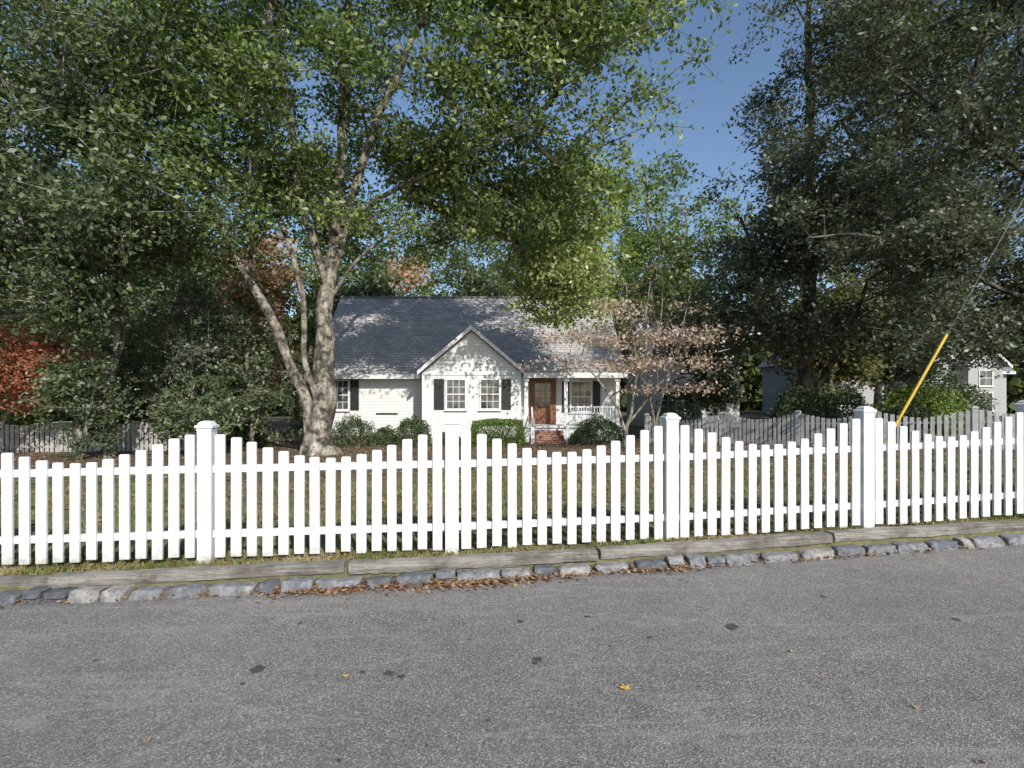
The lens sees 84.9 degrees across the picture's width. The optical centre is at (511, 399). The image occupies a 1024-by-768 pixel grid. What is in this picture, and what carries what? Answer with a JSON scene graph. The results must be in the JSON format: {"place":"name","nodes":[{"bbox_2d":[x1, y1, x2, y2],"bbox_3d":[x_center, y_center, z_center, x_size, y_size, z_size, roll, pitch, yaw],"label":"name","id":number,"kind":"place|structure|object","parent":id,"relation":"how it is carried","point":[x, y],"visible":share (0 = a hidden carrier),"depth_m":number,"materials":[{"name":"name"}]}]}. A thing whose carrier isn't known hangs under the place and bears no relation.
{"place":"outdoors","nodes":[
{"label":"outdoors","id":0,"kind":"place"},
{"bbox_2d":[0,545,1023,767],"bbox_3d":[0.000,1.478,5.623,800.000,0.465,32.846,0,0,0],"label":"road","id":1,"kind":"structure","parent":0,"point":[763,696],"depth_m":3.31,"materials":[{"name":"grey asphalt"}]},
{"bbox_2d":[92,595,961,761],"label":"asphalt stains","id":2,"kind":"object","parent":1,"relation":"on","point":[731,626],"visible":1,"depth_m":3.44,"materials":[{"name":"asphalt"}]},
{"bbox_2d":[0,402,1023,591],"bbox_3d":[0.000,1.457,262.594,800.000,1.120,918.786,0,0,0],"label":"ground","id":3,"kind":"structure","parent":0,"point":[634,430],"depth_m":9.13,"materials":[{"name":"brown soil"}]},
{"bbox_2d":[0,401,73,449],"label":"shrub","id":4,"kind":"object","parent":3,"relation":"on","point":[11,420],"visible":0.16,"depth_m":22.06,"materials":[{"name":"green plant"}]},
{"bbox_2d":[0,294,107,423],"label":"holly tree","id":5,"kind":"object","parent":3,"relation":"on","point":[25,310],"visible":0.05,"depth_m":23.52,"materials":[{"name":"green plant"}]},
{"bbox_2d":[0,310,130,429],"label":"japanese maple","id":6,"kind":"object","parent":3,"relation":"on","point":[18,360],"visible":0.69,"depth_m":17.95,"materials":[{"name":"red plant"}]},
{"bbox_2d":[17,351,142,460],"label":"holly tree","id":7,"kind":"object","parent":3,"relation":"on","point":[73,386],"visible":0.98,"depth_m":16.57,"materials":[{"name":"green plant"}]},
{"bbox_2d":[0,124,165,397],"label":"background tree","id":8,"kind":"object","parent":3,"relation":"on","point":[137,285],"visible":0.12,"depth_m":29.55,"materials":[{"name":"green plant"}]},
{"bbox_2d":[49,405,130,449],"bbox_3d":[-16.998,1.001,22.913,3.312,2.094,3.212,0,0,0],"label":"shrub","id":9,"kind":"object","parent":3,"relation":"on","point":[65,418],"visible":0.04,"depth_m":22.05,"materials":[{"name":"green plant"}]},
{"bbox_2d":[0,421,192,452],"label":"picket fence","id":10,"kind":"object","parent":3,"relation":"on","point":[137,439],"visible":0.41,"depth_m":20.03,"materials":[{"name":"grey wood"}]},
{"bbox_2d":[75,312,171,423],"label":"holly tree","id":11,"kind":"object","parent":3,"relation":"on","point":[120,367],"visible":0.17,"depth_m":23.86,"materials":[{"name":"green plant"}]},
{"bbox_2d":[0,0,262,457],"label":"shade tree","id":12,"kind":"object","parent":3,"relation":"on","point":[41,252],"visible":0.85,"depth_m":15.22,"materials":[{"name":"green plant"}]},
{"bbox_2d":[84,303,203,441],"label":"holly tree","id":13,"kind":"object","parent":3,"relation":"on","point":[134,347],"visible":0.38,"depth_m":21.68,"materials":[{"name":"green plant"}]},
{"bbox_2d":[116,399,181,449],"bbox_3d":[-14.626,0.915,22.823,3.476,2.248,3.015,0,0,0],"label":"shrub","id":14,"kind":"object","parent":3,"relation":"on","point":[143,406],"visible":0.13,"depth_m":22.04,"materials":[{"name":"green plant"}]},
{"bbox_2d":[38,124,291,390],"bbox_3d":[-19.534,-7.064,33.102,14.226,18.698,11.579,0,0,0],"label":"background tree","id":15,"kind":"object","parent":3,"relation":"on","point":[185,275],"visible":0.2,"depth_m":32.90,"materials":[{"name":"green plant"}]},
{"bbox_2d":[127,365,247,454],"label":"holly tree","id":16,"kind":"object","parent":3,"relation":"on","point":[181,418],"visible":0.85,"depth_m":18.13,"materials":[{"name":"green plant"}]},
{"bbox_2d":[125,278,253,429],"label":"holly tree","id":17,"kind":"object","parent":3,"relation":"on","point":[195,352],"visible":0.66,"depth_m":20.08,"materials":[{"name":"green plant"}]},
{"bbox_2d":[216,397,267,448],"bbox_3d":[-11.961,0.912,23.616,3.362,2.301,3.137,0,0,0],"label":"shrub","id":18,"kind":"object","parent":3,"relation":"on","point":[258,438],"visible":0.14,"depth_m":23.28,"materials":[{"name":"green plant"}]},
{"bbox_2d":[197,313,297,443],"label":"holly tree","id":19,"kind":"object","parent":3,"relation":"on","point":[237,383],"visible":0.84,"depth_m":20.23,"materials":[{"name":"green plant"}]},
{"bbox_2d":[207,219,317,431],"bbox_3d":[-15.583,-4.271,35.014,6.347,13.131,5.861,0,0,-26],"label":"background tree","id":20,"kind":"object","parent":3,"relation":"on","point":[275,305],"visible":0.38,"depth_m":34.12,"materials":[{"name":"green plant"}]},
{"bbox_2d":[270,355,339,441],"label":"holly tree","id":21,"kind":"object","parent":3,"relation":"on","point":[296,408],"visible":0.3,"depth_m":22.78,"materials":[{"name":"green plant"}]},
{"bbox_2d":[233,166,393,390],"bbox_3d":[-13.226,-6.746,36.937,10.546,18.060,8.148,0,0,0],"label":"background tree","id":22,"kind":"object","parent":3,"relation":"on","point":[314,285],"visible":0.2,"depth_m":35.99,"materials":[{"name":"green plant"}]},
{"bbox_2d":[331,412,378,447],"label":"shrub","id":23,"kind":"object","parent":3,"relation":"on","point":[343,429],"visible":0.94,"depth_m":23.26,"materials":[{"name":"green plant"}]},
{"bbox_2d":[299,259,415,359],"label":"background tree","id":24,"kind":"object","parent":3,"relation":"on","point":[365,289],"visible":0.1,"depth_m":32.37,"materials":[{"name":"green plant"}]},
{"bbox_2d":[0,0,737,455],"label":"shade tree","id":25,"kind":"object","parent":3,"relation":"on","point":[564,264],"visible":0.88,"depth_m":17.77,"materials":[{"name":"green plant"}]},
{"bbox_2d":[309,190,448,295],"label":"background tree","id":26,"kind":"object","parent":3,"relation":"on","point":[370,268],"visible":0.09,"depth_m":42.75,"materials":[{"name":"green plant"}]},
{"bbox_2d":[372,425,395,446],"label":"shrub","id":27,"kind":"object","parent":3,"relation":"on","point":[384,436],"visible":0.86,"depth_m":23.62,"materials":[{"name":"green plant"}]},
{"bbox_2d":[379,239,438,295],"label":"background tree","id":28,"kind":"object","parent":3,"relation":"on","point":[406,280],"visible":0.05,"depth_m":37.31,"materials":[{"name":"orange plant"}]},
{"bbox_2d":[392,414,432,447],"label":"shrub","id":29,"kind":"object","parent":3,"relation":"on","point":[405,427],"visible":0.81,"depth_m":23.22,"materials":[{"name":"green plant"}]},
{"bbox_2d":[442,431,460,445],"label":"shrub","id":30,"kind":"object","parent":3,"relation":"on","point":[443,438],"visible":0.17,"depth_m":23.17,"materials":[{"name":"green plant"}]},
{"bbox_2d":[395,202,519,295],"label":"background tree","id":31,"kind":"object","parent":3,"relation":"on","point":[424,288],"visible":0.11,"depth_m":45.67,"materials":[{"name":"green plant"}]},
{"bbox_2d":[311,296,627,443],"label":"cottage","id":32,"kind":"structure","parent":3,"relation":"on","point":[434,362],"depth_m":26.00,"materials":[{"name":"white painted wood siding"},{"name":"grey shingle"},{"name":"glass"}]},
{"bbox_2d":[335,379,349,410],"bbox_3d":[-7.975,-0.210,25.960,0.970,1.480,0.140,0,0,0],"label":"window","id":33,"kind":"structure","parent":32,"relation":"in","point":[342,385],"depth_m":25.98,"materials":[{"name":"white glass"}]},
{"bbox_2d":[444,378,466,410],"bbox_3d":[-2.455,-0.235,24.560,1.010,1.430,0.140,0,0,0],"label":"window","id":34,"kind":"structure","parent":32,"relation":"in","point":[455,388],"depth_m":24.58,"materials":[{"name":"white glass"}]},
{"bbox_2d":[478,378,501,410],"bbox_3d":[-0.965,-0.235,24.560,1.010,1.430,0.140,0,0,0],"label":"window","id":35,"kind":"structure","parent":32,"relation":"in","point":[489,388],"depth_m":24.58,"materials":[{"name":"white glass"}]},
{"bbox_2d":[529,378,555,423],"bbox_3d":[1.420,0.025,25.933,1.240,2.170,0.125,0,0,0],"label":"door","id":36,"kind":"structure","parent":32,"relation":"in","point":[542,391],"depth_m":25.93,"materials":[{"name":"brown wood"}]},
{"bbox_2d":[569,381,591,413],"bbox_3d":[3.200,-0.135,25.960,1.120,1.530,0.140,0,0,0],"label":"window","id":37,"kind":"structure","parent":32,"relation":"in","point":[580,391],"depth_m":25.98,"materials":[{"name":"white glass"}]},
{"bbox_2d":[348,548,597,573],"bbox_3d":[-0.331,1.491,5.186,2.282,0.110,0.161,-1,0,-8],"label":"landscape timber","id":38,"kind":"object","parent":3,"relation":"on","point":[469,561],"visible":1,"depth_m":5.13,"materials":[{"name":"grey wood"}]},
{"bbox_2d":[432,241,527,295],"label":"background tree","id":39,"kind":"object","parent":3,"relation":"on","point":[477,284],"visible":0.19,"depth_m":37.65,"materials":[{"name":"green plant"}]},
{"bbox_2d":[470,418,525,446],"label":"boxwood","id":40,"kind":"object","parent":3,"relation":"on","point":[509,423],"visible":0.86,"depth_m":22.15,"materials":[{"name":"green plant"}]},
{"bbox_2d":[0,433,1022,763],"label":"fallen leaves","id":41,"kind":"object","parent":3,"relation":"on","point":[426,585],"depth_m":5.94,"materials":[{"name":"brown plant"}]},
{"bbox_2d":[0,400,1023,564],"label":"picket fence","id":42,"kind":"object","parent":3,"relation":"on","point":[867,447],"visible":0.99,"depth_m":5.46,"materials":[{"name":"white paint"}]},
{"bbox_2d":[0,533,1023,606],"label":"stone kerb","id":43,"kind":"structure","parent":3,"relation":"on","point":[36,595],"depth_m":5.03,"materials":[{"name":"stone"}]},
{"bbox_2d":[0,575,50,586],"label":"landscape timber","id":44,"kind":"object","parent":43,"relation":"on","point":[18,580],"visible":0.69,"depth_m":4.75,"materials":[{"name":"grey wood"}]},
{"bbox_2d":[47,559,346,588],"bbox_3d":[-2.711,1.521,4.917,2.433,0.114,0.163,-1,0,-6],"label":"landscape timber","id":45,"kind":"object","parent":43,"relation":"on","point":[163,575],"visible":1,"depth_m":4.86,"materials":[{"name":"grey wood"}]},
{"bbox_2d":[596,532,832,559],"bbox_3d":[2.039,1.441,5.564,2.454,0.118,0.162,-1,0,-10],"label":"landscape timber","id":46,"kind":"object","parent":43,"relation":"on","point":[700,546],"visible":1,"depth_m":5.50,"materials":[{"name":"grey wood"}]},
{"bbox_2d":[0,236,1023,415],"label":"distant woodland","id":47,"kind":"object","parent":3,"relation":"on","point":[1014,394],"visible":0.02,"depth_m":63.40,"materials":[{"name":"green plant"}]},
{"bbox_2d":[473,164,599,295],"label":"background tree","id":48,"kind":"object","parent":3,"relation":"on","point":[491,244],"visible":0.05,"depth_m":40.23,"materials":[{"name":"green plant"}]},
{"bbox_2d":[567,413,623,444],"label":"shrub","id":49,"kind":"object","parent":3,"relation":"on","point":[587,426],"visible":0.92,"depth_m":22.40,"materials":[{"name":"green plant"}]},
{"bbox_2d":[527,140,667,380],"bbox_3d":[5.340,-7.841,38.049,9.429,19.776,8.683,0,0,0],"label":"background tree","id":50,"kind":"object","parent":3,"relation":"on","point":[622,207],"visible":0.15,"depth_m":36.64,"materials":[{"name":"green plant"}]},
{"bbox_2d":[513,274,760,449],"bbox_3d":[3.772,-1.060,17.832,7.466,5.792,4.958,0,0,0],"label":"dogwood tree","id":51,"kind":"object","parent":3,"relation":"on","point":[641,363],"visible":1,"depth_m":17.69,"materials":[{"name":"pink plant"}]},
{"bbox_2d":[600,134,724,378],"bbox_3d":[9.641,-8.417,40.563,9.399,20.724,8.916,0,0,-31],"label":"background tree","id":52,"kind":"object","parent":3,"relation":"on","point":[648,242],"visible":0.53,"depth_m":39.01,"materials":[{"name":"green plant"}]},
{"bbox_2d":[588,219,736,444],"bbox_3d":[5.477,-2.381,20.541,5.787,8.813,4.424,0,0,0],"label":"bare tree","id":53,"kind":"object","parent":3,"relation":"on","point":[652,346],"visible":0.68,"depth_m":20.47,"materials":[{"name":"grey plant"}]},
{"bbox_2d":[643,400,705,438],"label":"shrub","id":54,"kind":"object","parent":3,"relation":"on","point":[678,410],"visible":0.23,"depth_m":23.75,"materials":[{"name":"green plant"}]},
{"bbox_2d":[612,161,754,342],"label":"background tree","id":55,"kind":"object","parent":3,"relation":"on","point":[708,228],"visible":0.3,"depth_m":40.81,"materials":[{"name":"green plant"}]},
{"bbox_2d":[622,321,748,426],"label":"side wing","id":56,"kind":"structure","parent":3,"relation":"on","point":[639,418],"depth_m":33.00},
{"bbox_2d":[660,387,675,411],"bbox_3d":[9.200,0.020,32.985,0.940,1.540,0.090,0,0,0],"label":"window","id":57,"kind":"structure","parent":56,"relation":"in","point":[665,397],"depth_m":32.98,"materials":[{"name":"black glass"}]},
{"bbox_2d":[684,362,699,376],"bbox_3d":[10.600,-2.010,32.960,1.020,1.280,0.140,0,0,0],"label":"window","id":58,"kind":"structure","parent":56,"relation":"in","point":[697,371],"depth_m":32.98,"materials":[{"name":"grey glass"}]},
{"bbox_2d":[711,391,726,413],"bbox_3d":[12.200,0.040,32.960,1.020,1.580,0.140,0,0,0],"label":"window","id":59,"kind":"structure","parent":56,"relation":"in","point":[725,405],"depth_m":32.98,"materials":[{"name":"grey glass"}]},
{"bbox_2d":[641,296,761,428],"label":"background tree","id":60,"kind":"object","parent":3,"relation":"on","point":[694,398],"visible":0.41,"depth_m":28.75,"materials":[{"name":"green plant"}]},
{"bbox_2d":[718,200,880,396],"bbox_3d":[18.767,-5.962,36.881,10.828,15.361,9.771,0,0,-40],"label":"background tree","id":61,"kind":"object","parent":3,"relation":"on","point":[826,277],"visible":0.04,"depth_m":36.54,"materials":[{"name":"green plant"}]},
{"bbox_2d":[758,386,843,440],"bbox_3d":[11.184,0.534,21.499,2.966,2.191,2.784,0,0,-34],"label":"shrub","id":62,"kind":"object","parent":3,"relation":"on","point":[803,403],"visible":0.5,"depth_m":21.12,"materials":[{"name":"green plant"}]},
{"bbox_2d":[757,352,874,415],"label":"neighbour house","id":63,"kind":"structure","parent":3,"relation":"on","point":[768,397],"depth_m":52.28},
{"bbox_2d":[754,267,897,403],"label":"background tree","id":64,"kind":"object","parent":3,"relation":"on","point":[846,367],"visible":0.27,"depth_m":29.58,"materials":[{"name":"green plant"}]},
{"bbox_2d":[644,406,1014,449],"bbox_3d":[10.707,0.959,17.046,14.791,1.925,1.326,0,0,38],"label":"picket fence","id":65,"kind":"object","parent":3,"relation":"on","point":[975,419],"visible":0.58,"depth_m":17.77,"materials":[{"name":"grey wood"}]},
{"bbox_2d":[657,0,1023,435],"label":"evergreen oak","id":66,"kind":"object","parent":3,"relation":"on","point":[782,263],"visible":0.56,"depth_m":21.29,"materials":[{"name":"green plant"}]},
{"bbox_2d":[819,381,877,430],"bbox_3d":[16.261,0.317,28.012,3.621,2.536,3.330,0,0,22],"label":"shrub","id":67,"kind":"object","parent":3,"relation":"on","point":[836,398],"visible":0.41,"depth_m":27.43,"materials":[{"name":"green plant"}]},
{"bbox_2d":[824,261,954,414],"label":"background tree","id":68,"kind":"object","parent":3,"relation":"on","point":[897,371],"visible":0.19,"depth_m":32.35,"materials":[{"name":"green plant"}]},
{"bbox_2d":[758,0,1023,383],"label":"evergreen oak","id":69,"kind":"object","parent":3,"relation":"on","point":[938,216],"visible":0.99,"depth_m":14.66,"materials":[{"name":"green plant"}]},
{"bbox_2d":[882,401,943,440],"bbox_3d":[14.210,0.760,19.965,2.121,1.471,2.019,0,0,-15],"label":"shrub","id":70,"kind":"object","parent":3,"relation":"on","point":[914,411],"visible":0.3,"depth_m":19.72,"materials":[{"name":"green plant"}]},
{"bbox_2d":[882,283,959,403],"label":"background tree","id":71,"kind":"object","parent":3,"relation":"on","point":[934,371],"visible":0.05,"depth_m":36.16,"materials":[{"name":"green plant"}]},
{"bbox_2d":[819,141,1023,385],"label":"background tree","id":72,"kind":"object","parent":3,"relation":"on","point":[976,285],"visible":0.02,"depth_m":36.66,"materials":[{"name":"green plant"}]},
{"bbox_2d":[871,377,972,434],"bbox_3d":[17.428,0.273,23.944,4.097,2.548,3.730,0,0,0],"label":"shrub","id":73,"kind":"object","parent":3,"relation":"on","point":[935,398],"visible":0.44,"depth_m":23.45,"materials":[{"name":"green plant"}]},
{"bbox_2d":[824,519,1023,541],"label":"landscape timber","id":74,"kind":"object","parent":3,"relation":"on","point":[877,533],"visible":0.97,"depth_m":5.91,"materials":[{"name":"grey wood"}]},
{"bbox_2d":[894,352,956,406],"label":"neighbour house","id":75,"kind":"structure","parent":3,"relation":"on","point":[904,384],"depth_m":45.20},
{"bbox_2d":[882,351,1015,412],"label":"neighbour house","id":76,"kind":"structure","parent":3,"relation":"on","point":[1009,369],"depth_m":47.00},
{"bbox_2d":[911,371,998,430],"bbox_3d":[20.951,0.056,27.050,3.918,2.872,3.897,0,0,44],"label":"shrub","id":77,"kind":"object","parent":3,"relation":"on","point":[968,395],"visible":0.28,"depth_m":26.29,"materials":[{"name":"green plant"}]},
{"bbox_2d":[928,273,1020,332],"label":"background tree","id":78,"kind":"object","parent":3,"relation":"on","point":[997,282],"visible":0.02,"depth_m":57.12,"materials":[{"name":"green plant"}]},
{"bbox_2d":[948,353,1012,415],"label":"neighbour house","id":79,"kind":"structure","parent":3,"relation":"on","point":[988,382],"depth_m":45.40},
{"bbox_2d":[979,392,992,410],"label":"window","id":80,"kind":"structure","parent":79,"relation":"in","point":[985,393],"depth_m":45.38,"materials":[{"name":"white glass"}]},
{"bbox_2d":[979,370,993,386],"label":"window","id":81,"kind":"structure","parent":79,"relation":"in","point":[987,381],"depth_m":45.38,"materials":[{"name":"white glass"}]},
{"bbox_2d":[1000,202,1023,296],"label":"background tree","id":82,"kind":"object","parent":3,"relation":"on","point":[1016,236],"visible":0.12,"depth_m":27.12,"materials":[{"name":"green plant"}]},
{"bbox_3d":[9.236,-3.380,7.500,0.300,10.000,0.300,0,0,0],"label":"utility pole","id":83,"kind":"object","parent":3,"relation":"on","visible":0},
{"bbox_2d":[883,199,1023,443],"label":"guy wire","id":84,"kind":"object","parent":83,"relation":"attached to","point":[921,378],"visible":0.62,"depth_m":7.49,"materials":[{"name":"yellow plastic"}]},
{"bbox_2d":[0,0,1023,397],"label":"sky","id":85,"kind":"structure","parent":0,"point":[713,100],"materials":[{"name":"blue"}]}
]}

